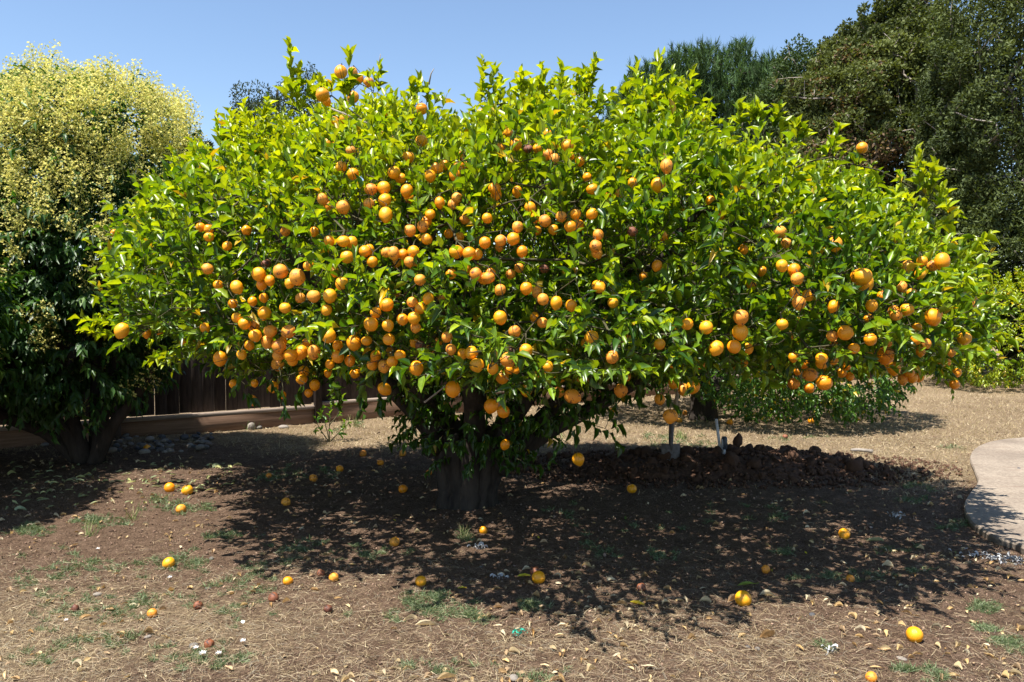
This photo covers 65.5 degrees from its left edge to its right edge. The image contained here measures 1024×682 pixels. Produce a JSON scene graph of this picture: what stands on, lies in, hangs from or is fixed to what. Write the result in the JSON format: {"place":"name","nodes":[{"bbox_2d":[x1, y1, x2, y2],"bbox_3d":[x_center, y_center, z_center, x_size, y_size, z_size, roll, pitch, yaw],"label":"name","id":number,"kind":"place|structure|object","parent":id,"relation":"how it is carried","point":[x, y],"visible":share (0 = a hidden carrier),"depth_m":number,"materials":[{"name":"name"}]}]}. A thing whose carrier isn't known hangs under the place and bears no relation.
{"place":"outdoors","nodes":[
{"label":"outdoors","id":0,"kind":"place"},
{"bbox_2d":[196,137,213,152],"bbox_3d":[-11.701,-3.727,29.872,1.301,7.905,0.976,0,3,0],"label":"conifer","id":1,"kind":"object","parent":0,"point":[211,143],"visible":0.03,"depth_m":29.62,"materials":[{"name":"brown plant"}]},
{"bbox_2d":[0,346,1023,681],"bbox_3d":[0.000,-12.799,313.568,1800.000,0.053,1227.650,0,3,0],"label":"ground","id":2,"kind":"structure","parent":0,"point":[440,544],"depth_m":5.03,"materials":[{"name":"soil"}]},
{"bbox_2d":[14,505,25,509],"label":"fallen leaf","id":3,"kind":"object","parent":2,"relation":"on","point":[19,507],"visible":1,"depth_m":6.20,"materials":[{"name":"green plant"}]},
{"bbox_2d":[70,604,79,611],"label":"lemon","id":4,"kind":"object","parent":2,"relation":"on","point":[75,607],"visible":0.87,"depth_m":4.13,"materials":[{"name":"food"}]},
{"bbox_2d":[0,39,208,464],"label":"privet tree","id":5,"kind":"object","parent":2,"relation":"on","point":[86,159],"visible":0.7,"depth_m":7.34,"materials":[{"name":"green plant"}]},
{"bbox_2d":[108,447,116,452],"bbox_3d":[-4.285,1.167,8.532,0.102,0.060,0.089,-7,12,-27],"label":"river stone","id":6,"kind":"object","parent":2,"relation":"on","point":[112,449],"visible":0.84,"depth_m":8.51,"materials":[{"name":"grey stone"}]},
{"bbox_2d":[138,449,150,453],"bbox_3d":[-3.950,1.192,8.563,0.123,0.073,0.108,8,-12,-43],"label":"river stone","id":7,"kind":"object","parent":2,"relation":"on","point":[142,451],"visible":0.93,"depth_m":8.52,"materials":[{"name":"grey stone"}]},
{"bbox_2d":[145,436,153,441],"bbox_3d":[-4.196,1.133,9.226,0.103,0.069,0.117,0,8,-25],"label":"river stone","id":8,"kind":"object","parent":2,"relation":"on","point":[149,438],"visible":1,"depth_m":9.19,"materials":[{"name":"grey stone"}]},
{"bbox_2d":[147,608,156,617],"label":"lemon","id":9,"kind":"object","parent":2,"relation":"on","point":[151,612],"visible":0.98,"depth_m":4.06,"materials":[{"name":"orange food"}]},
{"bbox_2d":[160,438,168,442],"bbox_3d":[-3.980,1.141,9.120,0.082,0.059,0.093,0,10,33],"label":"river stone","id":10,"kind":"object","parent":2,"relation":"on","point":[164,440],"visible":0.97,"depth_m":9.09,"materials":[{"name":"grey stone"}]},
{"bbox_2d":[164,444,172,448],"bbox_3d":[-3.763,1.159,8.722,0.110,0.061,0.087,-6,-1,31],"label":"river stone","id":11,"kind":"object","parent":2,"relation":"on","point":[168,446],"visible":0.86,"depth_m":8.69,"materials":[{"name":"grey stone"}]},
{"bbox_2d":[162,557,174,567],"bbox_3d":[-2.098,1.357,4.864,0.076,0.067,0.071,-36,-3,-23],"label":"lemon","id":12,"kind":"object","parent":2,"relation":"on","point":[168,561],"visible":1,"depth_m":4.84,"materials":[{"name":"yellow food"}]},
{"bbox_2d":[164,482,174,491],"bbox_3d":[-2.933,1.258,6.823,0.091,0.089,0.086,30,-22,-21],"label":"lemon","id":13,"kind":"object","parent":2,"relation":"on","point":[169,486],"visible":1,"depth_m":6.79,"materials":[{"name":"orange food"}]},
{"bbox_2d":[176,504,185,512],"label":"lemon","id":14,"kind":"object","parent":2,"relation":"on","point":[180,507],"visible":0.95,"depth_m":6.15,"materials":[{"name":"food"}]},
{"bbox_2d":[180,435,188,439],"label":"river stone","id":15,"kind":"object","parent":2,"relation":"on","point":[185,437],"visible":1,"depth_m":9.28,"materials":[{"name":"grey stone"}]},
{"bbox_2d":[181,485,192,494],"bbox_3d":[-2.749,1.264,6.738,0.094,0.088,0.090,-15,4,-42],"label":"lemon","id":16,"kind":"object","parent":2,"relation":"on","point":[186,489],"visible":1,"depth_m":6.71,"materials":[{"name":"food"}]},
{"bbox_2d":[189,642,198,647],"bbox_3d":[-1.491,1.425,3.732,0.042,0.023,0.037,-1,17,-42],"label":"river stone","id":17,"kind":"object","parent":2,"relation":"on","point":[194,644],"visible":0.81,"depth_m":3.73,"materials":[{"name":"white stone"}]},
{"bbox_2d":[192,434,199,438],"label":"river stone","id":18,"kind":"object","parent":2,"relation":"on","point":[195,436],"visible":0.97,"depth_m":9.39,"materials":[{"name":"grey stone"}]},
{"bbox_2d":[193,601,202,609],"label":"lemon","id":19,"kind":"object","parent":2,"relation":"on","point":[197,604],"visible":0.99,"depth_m":4.18,"materials":[{"name":"food"}]},
{"bbox_2d":[195,444,204,449],"bbox_3d":[-3.408,1.159,8.696,0.101,0.065,0.089,-15,-1,-18],"label":"river stone","id":20,"kind":"object","parent":2,"relation":"on","point":[200,447],"visible":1,"depth_m":8.67,"materials":[{"name":"grey stone"}]},
{"bbox_2d":[204,639,214,648],"bbox_3d":[-1.413,1.414,3.711,0.049,0.050,0.045,0,3,6],"label":"lemon","id":21,"kind":"object","parent":2,"relation":"on","point":[209,643],"visible":0.98,"depth_m":3.69,"materials":[{"name":"brown food"}]},
{"bbox_2d":[247,422,255,429],"bbox_3d":[-3.354,1.104,10.243,0.084,0.122,0.111,13,14,36],"label":"river stone","id":22,"kind":"object","parent":2,"relation":"on","point":[250,426],"visible":0.87,"depth_m":10.21,"materials":[{"name":"beige stone"}]},
{"bbox_2d":[268,592,278,601],"bbox_3d":[-1.280,1.378,4.270,0.058,0.059,0.053,10,16,30],"label":"lemon","id":23,"kind":"object","parent":2,"relation":"on","point":[273,597],"visible":0.99,"depth_m":4.25,"materials":[{"name":"pink food"}]},
{"bbox_2d":[229,61,329,133],"bbox_3d":[-8.659,-5.090,29.800,3.855,10.634,3.812,0,3,0],"label":"conifer","id":24,"kind":"object","parent":2,"relation":"on","point":[249,105],"visible":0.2,"depth_m":29.35,"materials":[{"name":"green plant"}]},
{"bbox_2d":[278,425,288,428],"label":"river stone","id":25,"kind":"object","parent":2,"relation":"on","point":[282,426],"visible":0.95,"depth_m":10.28,"materials":[{"name":"beige stone"}]},
{"bbox_2d":[281,497,290,505],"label":"lemon","id":26,"kind":"object","parent":2,"relation":"on","point":[285,501],"visible":1,"depth_m":6.35,"materials":[{"name":"orange food"}]},
{"bbox_2d":[283,576,292,584],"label":"lemon","id":27,"kind":"object","parent":2,"relation":"on","point":[287,580],"visible":1,"depth_m":4.51,"materials":[{"name":"yellow food"}]},
{"bbox_2d":[309,474,317,481],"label":"lemon","id":28,"kind":"object","parent":2,"relation":"on","point":[313,477],"visible":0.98,"depth_m":7.17,"materials":[{"name":"orange food"}]},
{"bbox_2d":[317,569,324,575],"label":"lemon","id":29,"kind":"object","parent":2,"relation":"on","point":[320,572],"visible":1,"depth_m":4.67,"materials":[{"name":"brown food"}]},
{"bbox_2d":[323,604,332,612],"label":"lemon","id":30,"kind":"object","parent":2,"relation":"on","point":[328,608],"visible":0.98,"depth_m":4.11,"materials":[{"name":"brown food"}]},
{"bbox_2d":[313,385,351,441],"bbox_3d":[-2.081,0.802,9.236,0.452,0.762,0.213,0,3,0],"label":"sapling","id":31,"kind":"object","parent":2,"relation":"on","point":[340,433],"visible":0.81,"depth_m":9.25,"materials":[{"name":"green plant"}]},
{"bbox_2d":[329,573,338,581],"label":"lemon","id":32,"kind":"object","parent":2,"relation":"on","point":[334,577],"visible":1,"depth_m":4.57,"materials":[{"name":"food"}]},
{"bbox_2d":[330,668,338,673],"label":"fallen leaf","id":33,"kind":"object","parent":2,"relation":"on","point":[334,671],"visible":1,"depth_m":3.43,"materials":[{"name":"beige plant"}]},
{"bbox_2d":[336,465,343,471],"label":"lemon","id":34,"kind":"object","parent":2,"relation":"on","point":[339,468],"visible":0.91,"depth_m":7.59,"materials":[{"name":"orange food"}]},
{"bbox_2d":[340,674,349,681],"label":"fallen leaf","id":35,"kind":"object","parent":2,"relation":"on","point":[343,677],"visible":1,"depth_m":3.37,"materials":[{"name":"beige plant"}]},
{"bbox_2d":[359,450,366,455],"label":"lemon","id":36,"kind":"object","parent":2,"relation":"on","point":[363,453],"visible":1,"depth_m":8.38,"materials":[{"name":"orange food"}]},
{"bbox_2d":[377,459,383,464],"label":"lemon","id":37,"kind":"object","parent":2,"relation":"on","point":[380,462],"visible":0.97,"depth_m":7.94,"materials":[{"name":"orange food"}]},
{"bbox_2d":[389,537,399,546],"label":"lemon","id":38,"kind":"object","parent":2,"relation":"on","point":[394,541],"visible":0.98,"depth_m":5.27,"materials":[{"name":"orange food"}]},
{"bbox_2d":[398,484,407,492],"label":"lemon","id":39,"kind":"object","parent":2,"relation":"on","point":[402,488],"visible":1,"depth_m":6.76,"materials":[{"name":"orange food"}]},
{"bbox_2d":[404,614,416,620],"bbox_3d":[-0.516,1.400,4.020,0.078,0.046,0.014,1,-10,-21],"label":"fallen leaf","id":40,"kind":"object","parent":2,"relation":"on","point":[410,616],"visible":1,"depth_m":4.02,"materials":[{"name":"beige plant"}]},
{"bbox_2d":[415,576,425,586],"bbox_3d":[-0.517,1.358,4.500,0.065,0.060,0.062,3,32,15],"label":"lemon","id":41,"kind":"object","parent":2,"relation":"on","point":[420,581],"visible":1,"depth_m":4.48,"materials":[{"name":"orange food"}]},
{"bbox_2d":[415,619,438,624],"bbox_3d":[-0.420,1.402,3.952,0.118,0.045,0.030,5,8,-2],"label":"fallen leaf","id":42,"kind":"object","parent":2,"relation":"on","point":[425,622],"visible":0.99,"depth_m":3.95,"materials":[{"name":"beige plant"}]},
{"bbox_2d":[437,672,455,678],"bbox_3d":[-0.277,1.431,3.394,0.082,0.043,0.024,-1,3,-18],"label":"fallen leaf","id":43,"kind":"object","parent":2,"relation":"on","point":[445,675],"visible":1,"depth_m":3.40,"materials":[{"name":"beige plant"}]},
{"bbox_2d":[0,272,932,448],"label":"board fence","id":44,"kind":"object","parent":2,"relation":"on","point":[197,391],"visible":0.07,"depth_m":10.08,"materials":[{"name":"brown wood"}]},
{"bbox_2d":[467,542,487,548],"bbox_3d":[-0.222,1.343,5.218,0.118,0.058,0.088,2,3,38],"label":"paper scrap","id":45,"kind":"object","parent":2,"relation":"on","point":[481,544],"visible":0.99,"depth_m":5.22,"materials":[{"name":"white paper"}]},
{"bbox_2d":[479,526,487,533],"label":"lemon","id":46,"kind":"object","parent":2,"relation":"on","point":[483,530],"visible":1,"depth_m":5.54,"materials":[{"name":"food"}]},
{"bbox_2d":[490,573,508,578],"bbox_3d":[-0.072,1.365,4.605,0.116,0.040,0.054,1,3,12],"label":"paper scrap","id":47,"kind":"object","parent":2,"relation":"on","point":[501,574],"visible":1,"depth_m":4.61,"materials":[{"name":"grey paper"}]},
{"bbox_2d":[0,414,1023,681],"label":"weeds","id":48,"kind":"object","parent":2,"relation":"on","point":[1008,642],"visible":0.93,"depth_m":4.40,"materials":[{"name":"green plant"}]},
{"bbox_2d":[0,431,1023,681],"bbox_3d":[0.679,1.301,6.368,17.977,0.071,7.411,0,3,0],"label":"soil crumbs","id":49,"kind":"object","parent":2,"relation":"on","point":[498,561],"visible":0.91,"depth_m":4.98,"materials":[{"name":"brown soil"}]},
{"bbox_2d":[0,452,1023,681],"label":"leaf litter","id":50,"kind":"object","parent":2,"relation":"on","point":[1005,673],"visible":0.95,"depth_m":4.36,"materials":[{"name":"beige plant"}]},
{"bbox_2d":[509,674,518,681],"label":"river stone","id":51,"kind":"object","parent":2,"relation":"on","point":[513,677],"visible":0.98,"depth_m":3.39,"materials":[{"name":"grey stone"}]},
{"bbox_2d":[509,647,519,654],"bbox_3d":[0.009,1.419,3.655,0.060,0.038,0.013,1,3,20],"label":"fallen leaf","id":52,"kind":"object","parent":2,"relation":"on","point":[513,649],"visible":1,"depth_m":3.65,"materials":[{"name":"beige plant"}]},
{"bbox_2d":[512,628,527,636],"bbox_3d":[0.036,1.400,3.835,0.081,0.038,0.084,0,3,0],"label":"paper scrap","id":53,"kind":"object","parent":2,"relation":"on","point":[517,632],"visible":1,"depth_m":3.83,"materials":[{"name":"teal paper"}]},
{"bbox_2d":[530,566,539,574],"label":"lemon","id":54,"kind":"object","parent":2,"relation":"on","point":[533,569],"visible":0.73,"depth_m":4.68,"materials":[{"name":"food"}]},
{"bbox_2d":[532,571,544,583],"bbox_3d":[0.154,1.348,4.541,0.077,0.073,0.087,-33,14,-30],"label":"lemon","id":55,"kind":"object","parent":2,"relation":"on","point":[538,577],"visible":0.99,"depth_m":4.52,"materials":[{"name":"yellow food"}]},
{"bbox_2d":[67,35,1023,510],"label":"lemon tree","id":56,"kind":"object","parent":2,"relation":"on","point":[377,277],"visible":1,"depth_m":4.33,"materials":[{"name":"green plant"}]},
{"bbox_2d":[582,561,591,566],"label":"fallen leaf","id":57,"kind":"object","parent":2,"relation":"on","point":[588,564],"visible":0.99,"depth_m":4.88,"materials":[{"name":"beige plant"}]},
{"bbox_2d":[615,600,626,605],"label":"fallen leaf","id":58,"kind":"object","parent":2,"relation":"on","point":[622,602],"visible":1,"depth_m":4.25,"materials":[{"name":"plant"}]},
{"bbox_2d":[627,484,636,492],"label":"lemon","id":59,"kind":"object","parent":2,"relation":"on","point":[631,488],"visible":1,"depth_m":6.75,"materials":[{"name":"yellow food"}]},
{"bbox_2d":[630,600,643,604],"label":"fallen leaf","id":60,"kind":"object","parent":2,"relation":"on","point":[636,601],"visible":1,"depth_m":4.25,"materials":[{"name":"plant"}]},
{"bbox_2d":[636,583,645,591],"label":"lemon","id":61,"kind":"object","parent":2,"relation":"on","point":[641,586],"visible":0.97,"depth_m":4.44,"materials":[{"name":"pink food"}]},
{"bbox_2d":[601,34,801,225],"bbox_3d":[6.359,-4.750,25.751,7.794,10.333,3.025,0,3,0],"label":"pine tree","id":62,"kind":"object","parent":2,"relation":"on","point":[725,81],"visible":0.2,"depth_m":24.95,"materials":[{"name":"green plant"}]},
{"bbox_2d":[699,596,710,601],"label":"fallen leaf","id":63,"kind":"object","parent":2,"relation":"on","point":[705,598],"visible":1,"depth_m":4.28,"materials":[{"name":"grey plant"}]},
{"bbox_2d":[727,419,732,424],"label":"lemon","id":64,"kind":"object","parent":2,"relation":"on","point":[730,421],"visible":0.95,"depth_m":10.60,"materials":[{"name":"orange food"}]},
{"bbox_2d":[727,594,735,601],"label":"fallen leaf","id":65,"kind":"object","parent":2,"relation":"on","point":[731,597],"visible":0.59,"depth_m":4.30,"materials":[{"name":"brown plant"}]},
{"bbox_2d":[509,432,962,489],"bbox_3d":[2.065,1.115,7.809,4.637,0.395,2.100,0,3,0],"label":"earth mound","id":66,"kind":"object","parent":2,"relation":"on","point":[743,464],"visible":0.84,"depth_m":7.47,"materials":[{"name":"brown soil"}]},
{"bbox_2d":[661,375,681,460],"bbox_3d":[1.551,0.548,7.580,0.244,1.405,0.054,0,3,0],"label":"spade","id":67,"kind":"object","parent":66,"relation":"in","point":[672,449],"visible":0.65,"depth_m":7.59,"materials":[{"name":"grey metal"}]},
{"bbox_2d":[715,419,726,453],"bbox_3d":[2.005,0.954,7.639,0.118,0.418,0.050,0,3,0],"label":"stake","id":68,"kind":"object","parent":66,"relation":"on","point":[722,443],"visible":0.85,"depth_m":7.64,"materials":[{"name":"grey metal"}]},
{"bbox_2d":[735,590,751,606],"bbox_3d":[1.239,1.380,4.262,0.092,0.086,0.088,35,7,-40],"label":"orange","id":69,"kind":"object","parent":2,"relation":"on","point":[743,598],"visible":1,"depth_m":4.23,"materials":[{"name":"food"}]},
{"bbox_2d":[737,581,758,585],"bbox_3d":[1.339,1.377,4.522,0.126,0.016,0.035,-4,10,-3],"label":"fallen leaf","id":70,"kind":"object","parent":2,"relation":"on","point":[745,583],"visible":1,"depth_m":4.53,"materials":[{"name":"green plant"}]},
{"bbox_2d":[761,565,769,573],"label":"lemon","id":71,"kind":"object","parent":2,"relation":"on","point":[765,569],"visible":1,"depth_m":4.75,"materials":[{"name":"orange food"}]},
{"bbox_2d":[760,629,774,637],"bbox_3d":[1.236,1.413,3.838,0.122,0.057,0.028,14,1,-34],"label":"fallen leaf","id":72,"kind":"object","parent":2,"relation":"on","point":[766,632],"visible":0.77,"depth_m":3.83,"materials":[{"name":"brown plant"}]},
{"bbox_2d":[760,589,775,595],"bbox_3d":[1.401,1.381,4.361,0.087,0.041,0.032,1,16,1],"label":"fallen leaf","id":73,"kind":"object","parent":2,"relation":"on","point":[766,592],"visible":1,"depth_m":4.36,"materials":[{"name":"beige plant"}]},
{"bbox_2d":[627,238,933,429],"bbox_3d":[3.262,-0.337,11.226,5.254,2.968,3.916,0,3,0],"label":"citrus tree","id":74,"kind":"object","parent":2,"relation":"on","point":[708,396],"visible":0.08,"depth_m":10.27,"materials":[{"name":"green plant"}]},
{"bbox_2d":[734,33,895,193],"bbox_3d":[8.110,-3.732,21.460,4.140,8.695,2.981,-1,3,-22],"label":"oak tree","id":75,"kind":"object","parent":2,"relation":"on","point":[769,93],"visible":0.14,"depth_m":20.66,"materials":[{"name":"green plant"}]},
{"bbox_2d":[821,644,837,654],"bbox_3d":[1.458,1.410,3.645,0.070,0.039,0.064,0,3,0],"label":"paper scrap","id":76,"kind":"object","parent":2,"relation":"on","point":[829,646],"visible":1,"depth_m":3.65,"materials":[{"name":"white paper"}]},
{"bbox_2d":[838,528,849,538],"bbox_3d":[2.284,1.328,5.473,0.078,0.074,0.088,16,43,21],"label":"lemon","id":77,"kind":"object","parent":2,"relation":"on","point":[844,533],"visible":1,"depth_m":5.45,"materials":[{"name":"food"}]},
{"bbox_2d":[846,575,854,581],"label":"lemon","id":78,"kind":"object","parent":2,"relation":"on","point":[850,578],"visible":0.98,"depth_m":4.58,"materials":[{"name":"orange food"}]},
{"bbox_2d":[854,624,864,629],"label":"fallen leaf","id":79,"kind":"object","parent":2,"relation":"on","point":[860,626],"visible":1,"depth_m":3.87,"materials":[{"name":"beige plant"}]},
{"bbox_2d":[850,448,872,452],"bbox_3d":[3.765,1.178,8.574,0.227,0.039,0.077,1,3,22],"label":"stick","id":80,"kind":"object","parent":2,"relation":"on","point":[861,450],"visible":1,"depth_m":8.58,"materials":[{"name":"beige wood"}]},
{"bbox_2d":[865,671,877,681],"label":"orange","id":81,"kind":"object","parent":2,"relation":"on","point":[870,676],"visible":1,"depth_m":3.36,"materials":[{"name":"orange food"}]},
{"bbox_2d":[868,537,883,540],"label":"fallen leaf","id":82,"kind":"object","parent":2,"relation":"on","point":[875,539],"visible":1,"depth_m":5.37,"materials":[{"name":"green plant"}]},
{"bbox_2d":[879,644,891,650],"bbox_3d":[1.714,1.409,3.648,0.059,0.039,0.016,4,24,3],"label":"fallen leaf","id":83,"kind":"object","parent":2,"relation":"on","point":[886,647],"visible":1,"depth_m":3.65,"materials":[{"name":"beige plant"}]},
{"bbox_2d":[771,0,1001,245],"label":"oak tree","id":84,"kind":"object","parent":2,"relation":"on","point":[885,39],"visible":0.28,"depth_m":18.75,"materials":[{"name":"green plant"}]},
{"bbox_2d":[882,560,893,566],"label":"fallen leaf","id":85,"kind":"object","parent":2,"relation":"on","point":[888,563],"visible":1,"depth_m":4.83,"materials":[{"name":"grey plant"}]},
{"bbox_2d":[886,511,905,518],"bbox_3d":[2.885,1.305,5.984,0.132,0.050,0.085,0,3,0],"label":"paper scrap","id":86,"kind":"object","parent":2,"relation":"on","point":[895,515],"visible":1,"depth_m":5.97,"materials":[{"name":"white paper"}]},
{"bbox_2d":[906,626,923,642],"bbox_3d":[1.902,1.387,3.760,0.075,0.075,0.079,-9,-26,-1],"label":"orange","id":87,"kind":"object","parent":2,"relation":"on","point":[914,634],"visible":1,"depth_m":3.73,"materials":[{"name":"food"}]},
{"bbox_2d":[902,0,1023,366],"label":"live oak","id":88,"kind":"object","parent":2,"relation":"on","point":[958,62],"visible":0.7,"depth_m":16.18,"materials":[{"name":"green plant"}]},
{"bbox_2d":[926,265,1023,389],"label":"citrus bush","id":89,"kind":"object","parent":2,"relation":"on","point":[995,373],"visible":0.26,"depth_m":14.82,"materials":[{"name":"green plant"}]},
{"bbox_2d":[948,548,1022,564],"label":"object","id":90,"kind":"object","parent":2,"relation":"on","point":[993,557],"visible":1,"depth_m":4.96,"materials":[{"name":"white paper"}]},
{"bbox_2d":[993,250,1023,368],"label":"dark laurel","id":91,"kind":"object","parent":2,"relation":"on","point":[1020,294],"depth_m":19.58,"materials":[{"name":"green plant"}]},
{"bbox_2d":[0,0,1023,270],"label":"sky","id":92,"kind":"structure","parent":0,"point":[205,47],"materials":[{"name":"blue"}]},
{"bbox_2d":[964,437,1023,554],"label":"path","id":93,"kind":"structure","parent":0,"point":[994,507],"depth_m":6.56,"materials":[{"name":"concrete"}]}
]}

